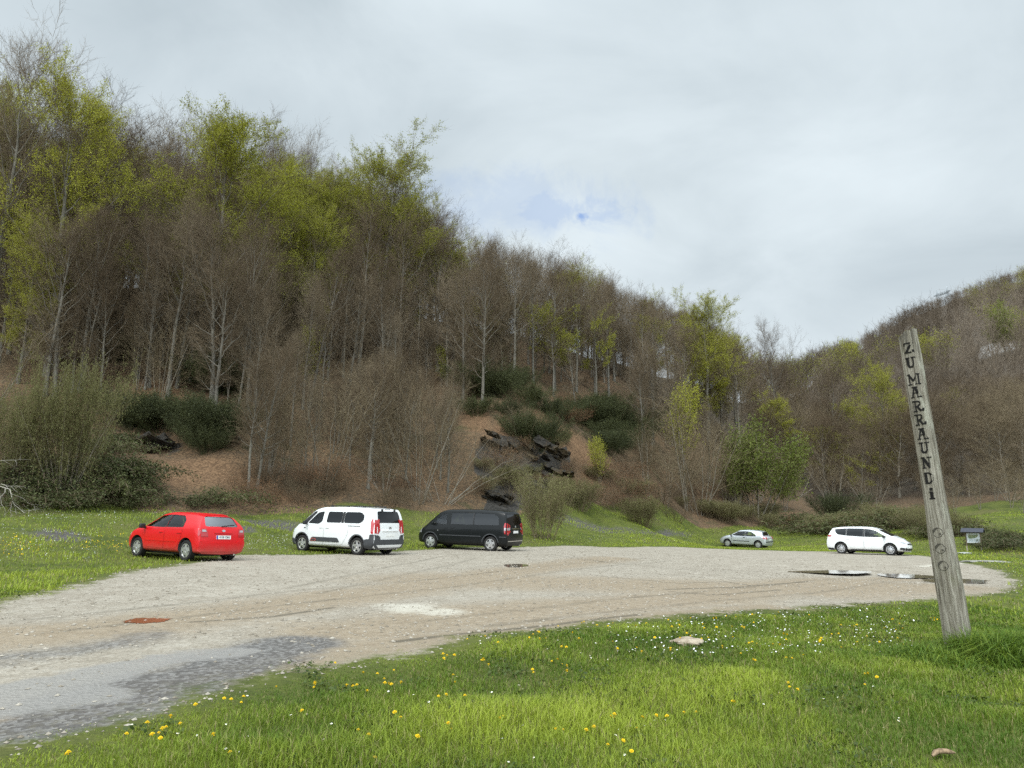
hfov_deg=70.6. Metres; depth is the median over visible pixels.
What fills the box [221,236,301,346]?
young beech
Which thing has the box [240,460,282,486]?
brush bush
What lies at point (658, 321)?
beech tree
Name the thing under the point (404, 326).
young beech
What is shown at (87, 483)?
bramble
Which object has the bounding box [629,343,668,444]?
slim beech
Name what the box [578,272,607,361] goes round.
beech tree
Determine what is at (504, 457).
brush bush
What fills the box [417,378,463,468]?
slim beech
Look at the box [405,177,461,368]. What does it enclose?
beech tree
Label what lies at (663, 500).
brush bush
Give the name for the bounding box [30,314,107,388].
sapling
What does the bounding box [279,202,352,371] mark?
beech tree
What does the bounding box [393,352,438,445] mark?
slim beech
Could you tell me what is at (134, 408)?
broom bush
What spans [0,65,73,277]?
beech tree
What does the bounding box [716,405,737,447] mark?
sapling
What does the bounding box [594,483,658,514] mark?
brush bush
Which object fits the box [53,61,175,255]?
beech tree
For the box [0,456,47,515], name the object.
fallen branch
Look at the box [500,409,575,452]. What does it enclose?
broom bush
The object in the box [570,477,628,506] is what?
brush bush
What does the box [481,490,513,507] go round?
rock outcrop
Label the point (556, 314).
slim beech
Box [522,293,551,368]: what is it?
young beech
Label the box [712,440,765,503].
young tree
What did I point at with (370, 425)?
sapling
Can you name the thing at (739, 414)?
beech tree
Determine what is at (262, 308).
slim beech
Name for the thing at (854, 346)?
young tree
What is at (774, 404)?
beech tree
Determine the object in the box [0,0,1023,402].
sky
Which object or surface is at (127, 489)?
bramble
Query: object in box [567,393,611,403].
broom bush
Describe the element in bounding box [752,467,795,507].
sapling
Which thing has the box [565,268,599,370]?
beech tree
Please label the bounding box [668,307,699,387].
beech tree
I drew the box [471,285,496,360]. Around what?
young beech
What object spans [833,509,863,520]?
bramble
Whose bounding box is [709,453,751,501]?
sapling
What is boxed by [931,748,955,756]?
wood chunk
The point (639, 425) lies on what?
broom bush
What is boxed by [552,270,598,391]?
beech tree
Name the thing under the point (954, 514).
bramble
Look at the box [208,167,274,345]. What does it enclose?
beech tree
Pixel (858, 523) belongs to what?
bramble
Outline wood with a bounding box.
[660,265,1023,441]
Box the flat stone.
[670,636,703,645]
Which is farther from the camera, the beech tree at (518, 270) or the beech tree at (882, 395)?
the beech tree at (882, 395)
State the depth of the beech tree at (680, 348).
107.05 m
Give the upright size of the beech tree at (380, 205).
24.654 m
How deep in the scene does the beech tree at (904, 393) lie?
130.20 m
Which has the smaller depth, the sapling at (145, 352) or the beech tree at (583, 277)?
the sapling at (145, 352)
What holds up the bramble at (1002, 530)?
on the ground at (200, 664)
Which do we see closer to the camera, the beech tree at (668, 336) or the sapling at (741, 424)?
the sapling at (741, 424)
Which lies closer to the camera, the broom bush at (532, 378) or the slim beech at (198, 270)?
the slim beech at (198, 270)
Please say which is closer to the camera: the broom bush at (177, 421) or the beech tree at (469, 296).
the broom bush at (177, 421)
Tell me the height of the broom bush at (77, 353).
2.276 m
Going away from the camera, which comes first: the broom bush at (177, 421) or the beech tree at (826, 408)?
the broom bush at (177, 421)
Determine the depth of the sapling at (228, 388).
49.45 m
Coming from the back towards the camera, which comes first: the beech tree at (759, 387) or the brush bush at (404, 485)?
the beech tree at (759, 387)
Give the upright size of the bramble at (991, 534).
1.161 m
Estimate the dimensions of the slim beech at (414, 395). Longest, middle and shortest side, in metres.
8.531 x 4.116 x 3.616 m
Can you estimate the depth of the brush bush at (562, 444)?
64.86 m
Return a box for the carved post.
[899,328,970,643]
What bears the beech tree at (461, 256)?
on the ground at (200, 664)
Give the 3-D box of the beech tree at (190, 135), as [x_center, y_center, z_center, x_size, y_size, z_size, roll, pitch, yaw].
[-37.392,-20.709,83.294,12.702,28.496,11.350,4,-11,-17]
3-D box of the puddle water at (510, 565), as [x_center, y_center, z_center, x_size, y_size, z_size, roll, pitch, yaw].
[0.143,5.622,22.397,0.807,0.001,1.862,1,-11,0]
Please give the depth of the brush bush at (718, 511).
74.37 m
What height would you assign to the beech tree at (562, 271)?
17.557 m
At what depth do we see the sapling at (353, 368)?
55.44 m
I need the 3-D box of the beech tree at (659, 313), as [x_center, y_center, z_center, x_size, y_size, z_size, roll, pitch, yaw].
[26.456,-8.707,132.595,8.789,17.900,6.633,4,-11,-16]
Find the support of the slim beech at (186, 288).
on the ground at (200, 664)
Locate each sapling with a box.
[0,278,24,333]
[0,308,87,406]
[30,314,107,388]
[66,316,123,394]
[80,312,123,363]
[99,288,132,337]
[104,294,155,382]
[111,323,166,389]
[117,318,172,371]
[135,317,209,398]
[150,285,227,347]
[169,296,203,365]
[219,362,292,467]
[220,332,243,399]
[229,414,309,480]
[253,374,321,478]
[255,377,323,481]
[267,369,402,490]
[279,318,329,385]
[322,343,391,414]
[322,365,367,444]
[329,343,412,406]
[329,387,434,454]
[334,352,369,395]
[334,353,393,418]
[347,353,414,460]
[353,399,395,446]
[357,430,388,478]
[376,356,451,437]
[376,431,404,481]
[380,344,426,457]
[434,332,489,370]
[438,427,456,461]
[441,361,471,396]
[506,403,532,438]
[619,409,661,496]
[624,406,672,448]
[625,428,664,481]
[634,369,715,510]
[643,407,772,515]
[646,447,685,508]
[659,406,676,446]
[677,454,693,488]
[682,461,706,501]
[685,439,726,497]
[695,425,722,480]
[704,423,727,471]
[708,410,726,449]
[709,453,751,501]
[711,469,731,500]
[715,450,739,502]
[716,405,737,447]
[719,460,751,503]
[726,414,752,435]
[738,485,752,504]
[750,453,786,502]
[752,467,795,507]
[770,458,850,496]
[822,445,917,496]
[835,467,896,508]
[835,467,919,500]
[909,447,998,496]
[938,449,958,491]
[945,475,978,512]
[947,453,975,494]
[960,450,977,496]
[964,464,999,509]
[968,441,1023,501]
[979,455,1020,500]
[980,445,1014,493]
[989,457,1023,507]
[1003,471,1023,512]
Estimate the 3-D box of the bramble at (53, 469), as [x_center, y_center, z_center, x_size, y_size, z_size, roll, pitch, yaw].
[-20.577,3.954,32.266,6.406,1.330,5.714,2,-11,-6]
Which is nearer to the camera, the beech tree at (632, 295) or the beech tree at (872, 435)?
the beech tree at (872, 435)
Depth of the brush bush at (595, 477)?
65.47 m
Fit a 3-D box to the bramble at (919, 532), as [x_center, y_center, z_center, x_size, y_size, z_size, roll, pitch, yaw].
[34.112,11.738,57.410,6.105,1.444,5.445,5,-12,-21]
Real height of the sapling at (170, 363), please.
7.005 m
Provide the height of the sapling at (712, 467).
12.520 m
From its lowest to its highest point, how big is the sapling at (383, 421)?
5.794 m
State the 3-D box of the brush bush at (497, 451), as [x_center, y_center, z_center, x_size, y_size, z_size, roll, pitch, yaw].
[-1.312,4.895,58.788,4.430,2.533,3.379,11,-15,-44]
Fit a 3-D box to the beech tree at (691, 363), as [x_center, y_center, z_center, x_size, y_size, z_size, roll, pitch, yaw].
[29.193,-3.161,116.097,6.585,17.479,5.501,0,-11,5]
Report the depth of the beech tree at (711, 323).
153.93 m
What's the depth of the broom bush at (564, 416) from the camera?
72.07 m
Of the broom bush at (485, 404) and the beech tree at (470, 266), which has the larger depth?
the beech tree at (470, 266)
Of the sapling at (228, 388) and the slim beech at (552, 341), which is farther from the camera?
the slim beech at (552, 341)
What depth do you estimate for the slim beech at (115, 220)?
51.22 m
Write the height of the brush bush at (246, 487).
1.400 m
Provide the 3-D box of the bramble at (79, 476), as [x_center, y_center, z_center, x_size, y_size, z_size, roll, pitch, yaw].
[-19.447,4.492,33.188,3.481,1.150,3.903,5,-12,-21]
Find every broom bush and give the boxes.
[34,332,117,364]
[80,376,184,433]
[92,334,145,360]
[93,375,232,434]
[93,384,176,426]
[94,329,159,358]
[145,391,268,441]
[157,384,251,439]
[161,406,235,446]
[162,333,279,371]
[162,348,247,389]
[162,353,268,393]
[171,417,238,454]
[183,395,271,443]
[191,364,254,398]
[438,355,531,397]
[451,388,504,416]
[452,357,527,389]
[467,365,529,399]
[490,403,557,443]
[494,394,538,418]
[495,373,524,391]
[498,377,558,410]
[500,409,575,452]
[507,362,545,388]
[518,418,583,443]
[523,393,584,419]
[545,395,609,423]
[556,400,586,422]
[557,384,639,411]
[562,397,640,427]
[564,391,631,426]
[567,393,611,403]
[575,415,652,437]
[577,424,649,455]
[581,396,649,423]
[590,429,649,454]
[606,408,656,431]
[608,411,671,445]
[630,403,671,430]
[799,488,877,514]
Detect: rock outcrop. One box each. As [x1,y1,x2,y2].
[134,431,180,452]
[480,429,524,457]
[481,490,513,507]
[503,464,539,488]
[517,460,574,482]
[520,434,558,473]
[552,441,570,461]
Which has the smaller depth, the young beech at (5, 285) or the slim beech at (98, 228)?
the slim beech at (98, 228)
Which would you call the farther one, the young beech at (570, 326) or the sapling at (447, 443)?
the young beech at (570, 326)
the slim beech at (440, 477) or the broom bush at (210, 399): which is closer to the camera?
the broom bush at (210, 399)
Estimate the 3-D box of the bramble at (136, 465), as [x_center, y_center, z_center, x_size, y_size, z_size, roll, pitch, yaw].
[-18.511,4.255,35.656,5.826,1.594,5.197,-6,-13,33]
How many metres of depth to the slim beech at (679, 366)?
95.26 m
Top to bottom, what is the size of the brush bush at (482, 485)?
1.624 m
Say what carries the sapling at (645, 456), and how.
on the ground at (200, 664)
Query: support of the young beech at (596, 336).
on the ground at (200, 664)
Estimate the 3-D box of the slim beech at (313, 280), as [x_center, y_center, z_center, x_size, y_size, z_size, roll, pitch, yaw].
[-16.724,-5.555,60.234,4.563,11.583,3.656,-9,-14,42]
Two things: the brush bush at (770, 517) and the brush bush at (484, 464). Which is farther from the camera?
the brush bush at (770, 517)
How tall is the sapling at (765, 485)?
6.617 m
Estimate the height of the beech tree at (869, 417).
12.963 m
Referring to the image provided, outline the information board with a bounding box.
[960,528,984,550]
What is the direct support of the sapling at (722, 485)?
on the ground at (200, 664)
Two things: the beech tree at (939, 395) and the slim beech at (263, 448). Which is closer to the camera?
the slim beech at (263, 448)
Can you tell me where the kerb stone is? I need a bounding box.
[959,560,1011,562]
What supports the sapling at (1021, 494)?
on the ground at (200, 664)
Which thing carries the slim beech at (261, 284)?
on the ground at (200, 664)
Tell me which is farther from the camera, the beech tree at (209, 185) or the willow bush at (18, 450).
the beech tree at (209, 185)
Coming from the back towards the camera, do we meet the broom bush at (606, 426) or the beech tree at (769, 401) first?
the beech tree at (769, 401)
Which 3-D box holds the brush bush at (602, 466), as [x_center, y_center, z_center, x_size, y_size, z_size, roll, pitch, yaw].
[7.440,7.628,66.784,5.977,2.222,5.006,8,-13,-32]
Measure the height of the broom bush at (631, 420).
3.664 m
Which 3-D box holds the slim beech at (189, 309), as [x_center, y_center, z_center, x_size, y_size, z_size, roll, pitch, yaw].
[-22.334,-7.055,50.590,7.302,15.405,6.414,-5,-13,43]
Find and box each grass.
[0,495,1023,767]
[792,619,1023,679]
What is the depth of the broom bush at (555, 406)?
70.22 m
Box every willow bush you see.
[0,337,144,490]
[0,374,61,494]
[510,467,581,540]
[618,494,663,526]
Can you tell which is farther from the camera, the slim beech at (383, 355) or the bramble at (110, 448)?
the slim beech at (383, 355)
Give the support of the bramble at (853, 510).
on the ground at (200, 664)
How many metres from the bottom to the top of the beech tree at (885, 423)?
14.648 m
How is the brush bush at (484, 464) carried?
on the ground at (200, 664)
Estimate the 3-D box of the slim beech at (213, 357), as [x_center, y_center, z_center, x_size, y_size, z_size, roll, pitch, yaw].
[-20.147,-5.890,49.752,7.684,15.425,8.553,1,-13,-20]
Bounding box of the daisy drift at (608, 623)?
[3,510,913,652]
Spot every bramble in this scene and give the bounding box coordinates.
[0,451,89,466]
[0,460,86,484]
[0,461,123,483]
[0,466,54,485]
[0,469,117,495]
[0,470,39,487]
[0,483,107,503]
[0,487,109,513]
[0,491,69,508]
[4,477,50,494]
[7,461,90,476]
[20,462,95,479]
[21,466,132,487]
[21,484,116,507]
[26,468,95,489]
[29,471,150,496]
[40,458,127,480]
[42,457,128,472]
[44,451,172,475]
[53,470,113,482]
[56,461,159,484]
[65,465,110,481]
[65,475,174,502]
[70,481,151,497]
[72,439,128,456]
[75,436,132,451]
[78,457,165,482]
[87,463,163,479]
[90,427,171,450]
[91,450,169,473]
[92,469,166,491]
[97,451,200,482]
[98,437,174,456]
[101,491,166,509]
[106,472,169,486]
[109,479,166,493]
[110,483,170,495]
[156,493,223,510]
[186,484,287,507]
[754,509,820,526]
[754,512,899,536]
[770,525,807,533]
[795,524,828,534]
[799,511,846,534]
[812,508,866,519]
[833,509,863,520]
[837,503,908,525]
[842,518,873,526]
[845,509,915,529]
[858,501,893,513]
[862,504,916,528]
[881,507,949,534]
[899,506,925,526]
[899,523,962,539]
[910,504,953,513]
[911,515,997,528]
[918,517,957,530]
[923,509,971,520]
[950,515,982,534]
[952,519,1009,536]
[956,538,1012,549]
[961,529,1023,541]
[968,534,1023,551]
[981,528,1023,539]
[985,527,1023,539]
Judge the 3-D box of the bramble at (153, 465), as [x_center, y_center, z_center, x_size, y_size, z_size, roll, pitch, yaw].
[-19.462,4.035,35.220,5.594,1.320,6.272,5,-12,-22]
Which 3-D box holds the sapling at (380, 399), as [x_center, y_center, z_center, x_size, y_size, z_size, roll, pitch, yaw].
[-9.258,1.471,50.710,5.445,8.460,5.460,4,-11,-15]
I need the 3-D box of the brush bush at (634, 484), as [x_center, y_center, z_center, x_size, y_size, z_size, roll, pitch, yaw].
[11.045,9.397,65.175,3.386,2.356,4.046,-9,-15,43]
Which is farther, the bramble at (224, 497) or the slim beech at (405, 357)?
the slim beech at (405, 357)
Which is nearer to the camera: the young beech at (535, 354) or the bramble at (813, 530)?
the bramble at (813, 530)
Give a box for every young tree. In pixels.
[299,320,330,394]
[432,344,449,385]
[586,436,610,483]
[660,375,702,475]
[711,403,814,516]
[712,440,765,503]
[764,451,809,510]
[834,337,863,366]
[919,334,940,372]
[981,293,1023,358]
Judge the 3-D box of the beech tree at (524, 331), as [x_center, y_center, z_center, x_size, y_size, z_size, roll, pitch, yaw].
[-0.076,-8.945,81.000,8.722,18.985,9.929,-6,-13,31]
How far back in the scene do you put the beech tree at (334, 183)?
84.89 m
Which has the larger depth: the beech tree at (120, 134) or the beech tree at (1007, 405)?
the beech tree at (1007, 405)
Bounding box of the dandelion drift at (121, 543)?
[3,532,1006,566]
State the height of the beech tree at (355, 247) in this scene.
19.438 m
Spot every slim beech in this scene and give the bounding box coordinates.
[0,169,83,354]
[0,245,36,362]
[1,192,104,404]
[1,205,75,355]
[12,199,124,396]
[37,180,82,293]
[45,228,108,393]
[56,189,141,376]
[57,173,145,391]
[59,253,130,386]
[74,216,139,370]
[76,244,145,388]
[83,220,139,334]
[101,200,192,378]
[123,206,194,387]
[124,160,197,364]
[126,255,181,389]
[144,194,229,397]
[147,240,200,366]
[151,168,255,388]
[164,200,271,402]
[165,190,235,381]
[173,207,218,358]
[179,233,263,403]
[208,230,278,400]
[210,223,292,358]
[212,287,286,403]
[217,209,273,345]
[220,203,292,408]
[220,248,289,389]
[229,333,307,491]
[229,345,287,484]
[230,266,269,405]
[239,242,303,399]
[246,323,312,472]
[280,307,323,446]
[288,261,329,378]
[288,275,337,409]
[291,296,352,410]
[308,221,371,406]
[309,267,357,380]
[323,222,381,376]
[332,375,373,468]
[335,259,392,406]
[344,349,411,489]
[345,350,373,441]
[348,359,400,457]
[350,375,391,479]
[354,234,418,381]
[358,251,434,367]
[359,294,409,358]
[361,343,403,431]
[364,352,405,437]
[376,298,418,421]
[378,301,414,372]
[386,360,438,480]
[390,335,419,431]
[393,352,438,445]
[395,261,439,381]
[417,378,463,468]
[423,258,462,383]
[423,397,458,479]
[425,386,469,492]
[432,249,500,399]
[435,355,475,454]
[437,253,479,376]
[437,376,465,455]
[443,252,527,400]
[535,309,566,396]
[543,326,584,400]
[552,307,572,381]
[580,291,598,374]
[602,282,628,375]
[615,341,668,463]
[619,294,645,386]
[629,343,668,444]
[635,334,677,444]
[657,370,686,444]
[659,349,691,448]
[672,358,693,408]
[693,395,716,481]
[704,353,744,437]
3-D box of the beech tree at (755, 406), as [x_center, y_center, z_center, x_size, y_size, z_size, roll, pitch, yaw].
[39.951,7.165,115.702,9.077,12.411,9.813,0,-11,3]
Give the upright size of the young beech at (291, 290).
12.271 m
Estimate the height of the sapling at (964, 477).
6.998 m
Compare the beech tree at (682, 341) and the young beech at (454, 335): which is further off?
the beech tree at (682, 341)
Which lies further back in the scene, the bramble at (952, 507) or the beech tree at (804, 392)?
the beech tree at (804, 392)
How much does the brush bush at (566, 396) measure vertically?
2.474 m
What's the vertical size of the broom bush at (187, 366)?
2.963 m
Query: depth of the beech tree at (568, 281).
100.00 m
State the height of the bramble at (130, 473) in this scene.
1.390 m
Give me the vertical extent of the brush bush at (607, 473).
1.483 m
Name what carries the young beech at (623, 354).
on the ground at (200, 664)
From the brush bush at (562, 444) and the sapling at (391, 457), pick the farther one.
the brush bush at (562, 444)
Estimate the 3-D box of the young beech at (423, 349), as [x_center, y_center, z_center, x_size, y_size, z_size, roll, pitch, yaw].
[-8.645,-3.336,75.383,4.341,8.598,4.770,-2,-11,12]
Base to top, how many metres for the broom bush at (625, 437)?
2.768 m
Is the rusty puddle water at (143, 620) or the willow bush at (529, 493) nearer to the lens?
the rusty puddle water at (143, 620)
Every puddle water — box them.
[123,618,172,622]
[504,564,526,566]
[788,570,871,573]
[877,573,933,577]
[921,579,987,583]
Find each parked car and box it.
[129,512,243,560]
[720,530,772,547]
[827,526,911,554]
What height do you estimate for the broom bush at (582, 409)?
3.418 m
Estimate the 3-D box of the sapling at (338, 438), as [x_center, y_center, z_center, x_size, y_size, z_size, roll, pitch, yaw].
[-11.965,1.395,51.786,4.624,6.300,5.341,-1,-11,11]
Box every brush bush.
[175,464,286,504]
[216,477,283,502]
[223,464,274,483]
[237,455,301,488]
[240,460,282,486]
[251,465,311,492]
[264,459,380,494]
[266,460,332,491]
[269,472,327,505]
[279,470,313,483]
[296,475,345,497]
[297,453,389,488]
[313,470,355,495]
[315,472,373,494]
[361,488,402,507]
[373,488,419,507]
[381,473,433,493]
[385,485,434,510]
[446,474,498,494]
[471,456,498,470]
[473,443,539,471]
[474,473,499,493]
[475,433,520,456]
[487,458,515,467]
[488,461,544,492]
[500,488,520,503]
[502,446,535,467]
[504,434,553,452]
[526,472,552,482]
[543,474,577,500]
[547,458,592,477]
[550,404,594,425]
[550,436,570,447]
[552,390,581,404]
[553,456,586,472]
[557,429,572,444]
[557,485,588,506]
[560,476,604,511]
[570,458,624,476]
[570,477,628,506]
[576,475,625,502]
[581,462,606,480]
[582,467,644,494]
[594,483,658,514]
[598,459,664,484]
[598,475,673,503]
[598,490,645,509]
[599,468,617,482]
[602,493,644,512]
[603,485,632,501]
[604,450,648,471]
[613,476,656,501]
[645,482,690,505]
[650,489,711,521]
[669,490,696,498]
[676,496,689,506]
[681,481,717,499]
[693,498,719,516]
[700,498,720,517]
[701,499,742,522]
[717,503,749,523]
[737,503,760,520]
[747,498,784,515]
[754,510,779,528]
[772,515,803,526]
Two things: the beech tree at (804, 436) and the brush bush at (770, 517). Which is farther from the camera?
the beech tree at (804, 436)
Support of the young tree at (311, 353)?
on the ground at (200, 664)
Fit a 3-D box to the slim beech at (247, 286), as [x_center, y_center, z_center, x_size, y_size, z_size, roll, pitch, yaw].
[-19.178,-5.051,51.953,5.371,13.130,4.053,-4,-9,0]
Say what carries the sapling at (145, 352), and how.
on the ground at (200, 664)
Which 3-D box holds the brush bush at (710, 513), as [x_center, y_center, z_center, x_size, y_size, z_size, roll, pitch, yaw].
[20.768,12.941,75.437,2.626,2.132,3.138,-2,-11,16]
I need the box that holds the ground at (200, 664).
[0,282,1023,767]
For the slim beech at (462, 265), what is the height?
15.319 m
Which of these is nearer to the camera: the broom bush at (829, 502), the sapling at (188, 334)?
the sapling at (188, 334)
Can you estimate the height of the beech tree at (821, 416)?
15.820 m
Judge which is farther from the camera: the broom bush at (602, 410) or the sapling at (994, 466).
the sapling at (994, 466)
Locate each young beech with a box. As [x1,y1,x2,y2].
[0,225,41,334]
[33,232,89,339]
[37,284,87,358]
[55,218,127,341]
[107,220,159,333]
[191,277,219,341]
[216,302,226,340]
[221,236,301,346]
[235,267,295,349]
[261,252,316,367]
[265,288,301,358]
[270,272,308,350]
[278,260,327,356]
[285,268,331,363]
[315,299,338,356]
[326,277,352,357]
[329,271,369,362]
[332,264,360,351]
[342,278,375,350]
[348,283,386,357]
[355,303,387,358]
[365,278,398,348]
[381,299,420,356]
[394,275,423,350]
[409,316,443,386]
[411,273,447,358]
[413,310,439,367]
[414,282,479,386]
[429,275,475,347]
[437,302,476,365]
[465,318,485,357]
[465,324,495,366]
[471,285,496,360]
[475,286,513,366]
[479,314,526,371]
[481,287,541,368]
[487,280,520,367]
[494,285,537,369]
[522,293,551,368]
[528,301,552,372]
[533,294,566,360]
[552,291,583,367]
[556,296,590,380]
[578,325,611,392]
[579,307,618,367]
[584,301,627,377]
[584,318,628,382]
[610,318,636,378]
[616,329,641,377]
[620,326,657,381]
[623,358,651,409]
[626,360,661,422]
[693,375,714,419]
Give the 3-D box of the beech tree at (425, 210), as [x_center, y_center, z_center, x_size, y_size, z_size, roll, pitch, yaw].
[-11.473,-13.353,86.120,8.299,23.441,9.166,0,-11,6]
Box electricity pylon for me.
[934,286,950,306]
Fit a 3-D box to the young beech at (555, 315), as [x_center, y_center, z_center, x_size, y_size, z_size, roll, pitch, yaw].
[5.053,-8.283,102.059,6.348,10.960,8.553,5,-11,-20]
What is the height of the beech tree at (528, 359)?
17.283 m
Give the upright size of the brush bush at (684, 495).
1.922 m
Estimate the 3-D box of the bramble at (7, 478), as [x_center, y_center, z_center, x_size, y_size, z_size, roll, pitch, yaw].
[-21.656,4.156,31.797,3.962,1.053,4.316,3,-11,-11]
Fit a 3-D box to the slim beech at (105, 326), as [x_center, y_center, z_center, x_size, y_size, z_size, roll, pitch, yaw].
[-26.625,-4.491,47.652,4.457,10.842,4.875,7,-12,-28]
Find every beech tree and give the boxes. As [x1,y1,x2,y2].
[0,0,104,251]
[0,38,163,376]
[0,51,43,228]
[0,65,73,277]
[0,80,72,259]
[0,118,46,265]
[0,196,71,383]
[1,69,112,338]
[1,120,56,260]
[1,137,57,281]
[10,81,176,255]
[29,61,200,334]
[34,109,128,226]
[44,115,145,361]
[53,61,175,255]
[56,130,179,329]
[104,132,252,355]
[107,134,193,330]
[115,87,320,351]
[123,157,185,333]
[125,113,218,339]
[138,104,198,329]
[150,91,242,318]
[175,152,258,283]
[182,146,241,323]
[190,123,250,219]
[191,169,242,348]
[207,138,311,304]
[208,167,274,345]
[210,160,315,340]
[219,144,280,336]
[231,112,307,241]
[238,141,323,332]
[243,131,330,351]
[263,116,336,247]
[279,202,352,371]
[285,123,347,318]
[286,158,330,251]
[294,156,363,355]
[302,137,374,347]
[303,184,369,289]
[324,118,467,358]
[325,180,399,371]
[326,201,390,357]
[328,212,383,339]
[341,150,384,331]
[356,159,417,324]
[363,196,449,371]
[366,183,429,348]
[366,186,395,277]
[378,179,451,344]
[381,185,447,363]
[393,194,480,371]
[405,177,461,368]
[414,197,477,342]
[415,228,477,318]
[428,240,487,355]
[429,214,464,315]
[429,225,483,360]
[445,250,493,366]
[460,231,507,353]
[467,234,507,342]
[468,232,498,297]
[468,240,499,278]
[470,233,532,351]
[474,238,516,365]
[474,260,510,365]
[481,228,547,384]
[498,245,536,350]
[503,244,541,330]
[506,244,559,364]
[512,238,577,383]
[516,244,597,389]
[525,237,581,327]
[526,264,573,351]
[529,259,567,373]
[538,247,589,371]
[548,252,582,317]
[551,254,581,324]
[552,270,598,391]
[554,252,608,369]
[565,267,624,394]
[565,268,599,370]
[568,258,599,336]
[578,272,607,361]
[583,268,626,376]
[584,275,624,396]
[588,270,641,375]
[588,281,636,364]
[591,264,630,381]
[616,285,639,373]
[618,281,672,408]
[621,282,643,366]
[622,289,682,387]
[628,294,673,355]
[631,298,673,396]
[635,295,680,401]
[638,285,664,337]
[642,289,672,345]
[652,299,682,381]
[655,312,723,433]
[658,299,687,377]
[659,309,694,373]
[662,311,708,385]
[667,284,747,438]
[667,313,711,402]
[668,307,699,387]
[671,296,715,395]
[673,317,697,412]
[682,313,734,423]
[694,307,722,362]
[700,323,742,429]
[711,327,766,438]
[711,343,763,451]
[712,316,750,414]
[712,330,746,409]
[721,330,762,412]
[730,390,773,449]
[732,393,790,452]
[733,346,762,422]
[738,381,769,421]
[740,400,788,464]
[742,374,772,422]
[746,312,808,457]
[750,384,785,442]
[751,387,798,462]
[762,389,808,447]
[765,386,809,449]
[770,397,840,479]
[772,404,839,482]
[779,385,820,433]
[779,402,810,447]
[794,408,854,499]
[795,412,855,492]
[797,396,850,464]
[801,352,864,482]
[801,396,859,466]
[808,407,872,491]
[813,403,862,472]
[826,425,872,496]
[827,397,869,471]
[831,392,878,440]
[838,408,913,481]
[841,430,885,503]
[842,353,909,492]
[846,400,942,497]
[846,412,910,496]
[851,394,890,466]
[853,420,902,488]
[857,382,905,411]
[868,409,940,482]
[870,385,911,443]
[882,387,977,486]
[883,383,908,457]
[883,408,940,490]
[899,397,964,452]
[903,376,967,480]
[928,379,972,469]
[934,411,1003,494]
[936,388,999,459]
[937,404,1023,492]
[939,373,993,442]
[945,373,1022,446]
[951,398,1023,480]
[951,400,999,461]
[952,390,1022,485]
[955,388,1008,457]
[975,377,1023,484]
[984,380,1023,450]
[988,396,1023,462]
[1000,386,1023,448]
[1004,362,1023,427]
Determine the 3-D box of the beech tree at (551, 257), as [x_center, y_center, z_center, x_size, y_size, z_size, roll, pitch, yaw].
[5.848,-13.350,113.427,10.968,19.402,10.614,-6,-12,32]
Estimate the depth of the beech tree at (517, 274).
103.36 m
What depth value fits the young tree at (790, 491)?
89.45 m
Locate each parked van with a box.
[292,505,403,554]
[419,509,522,550]
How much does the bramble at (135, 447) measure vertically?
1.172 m
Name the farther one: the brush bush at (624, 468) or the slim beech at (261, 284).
the brush bush at (624, 468)
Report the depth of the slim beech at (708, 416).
85.20 m
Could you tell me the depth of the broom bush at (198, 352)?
52.59 m
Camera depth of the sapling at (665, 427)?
92.36 m
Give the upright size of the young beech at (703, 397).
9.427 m
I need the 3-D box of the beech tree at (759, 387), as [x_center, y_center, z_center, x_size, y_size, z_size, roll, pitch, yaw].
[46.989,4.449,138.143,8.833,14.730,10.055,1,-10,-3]
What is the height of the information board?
1.510 m
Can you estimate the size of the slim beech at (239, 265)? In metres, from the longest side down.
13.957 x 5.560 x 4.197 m
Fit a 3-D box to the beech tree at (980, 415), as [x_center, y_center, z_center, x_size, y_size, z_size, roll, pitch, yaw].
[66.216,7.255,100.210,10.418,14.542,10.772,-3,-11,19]
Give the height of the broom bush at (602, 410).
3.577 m
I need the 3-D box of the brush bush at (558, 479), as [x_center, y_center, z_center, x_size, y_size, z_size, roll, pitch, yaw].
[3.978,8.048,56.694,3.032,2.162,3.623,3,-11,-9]
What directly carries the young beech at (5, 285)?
on the ground at (200, 664)
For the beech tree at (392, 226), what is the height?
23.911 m
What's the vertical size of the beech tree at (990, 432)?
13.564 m
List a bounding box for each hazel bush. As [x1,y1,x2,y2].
[326,402,418,493]
[332,393,558,505]
[362,358,480,504]
[797,439,860,496]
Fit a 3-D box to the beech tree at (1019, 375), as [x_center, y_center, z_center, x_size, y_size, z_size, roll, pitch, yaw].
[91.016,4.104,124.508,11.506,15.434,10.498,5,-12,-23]
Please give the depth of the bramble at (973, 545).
45.15 m
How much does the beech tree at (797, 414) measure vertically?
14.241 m
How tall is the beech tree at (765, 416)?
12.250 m
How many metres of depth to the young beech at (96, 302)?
57.11 m
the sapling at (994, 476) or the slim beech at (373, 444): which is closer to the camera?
the slim beech at (373, 444)
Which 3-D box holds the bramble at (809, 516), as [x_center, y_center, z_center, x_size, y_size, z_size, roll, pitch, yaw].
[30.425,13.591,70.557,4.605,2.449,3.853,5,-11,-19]
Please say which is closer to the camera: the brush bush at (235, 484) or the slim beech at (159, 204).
the brush bush at (235, 484)
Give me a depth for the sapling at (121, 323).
57.94 m

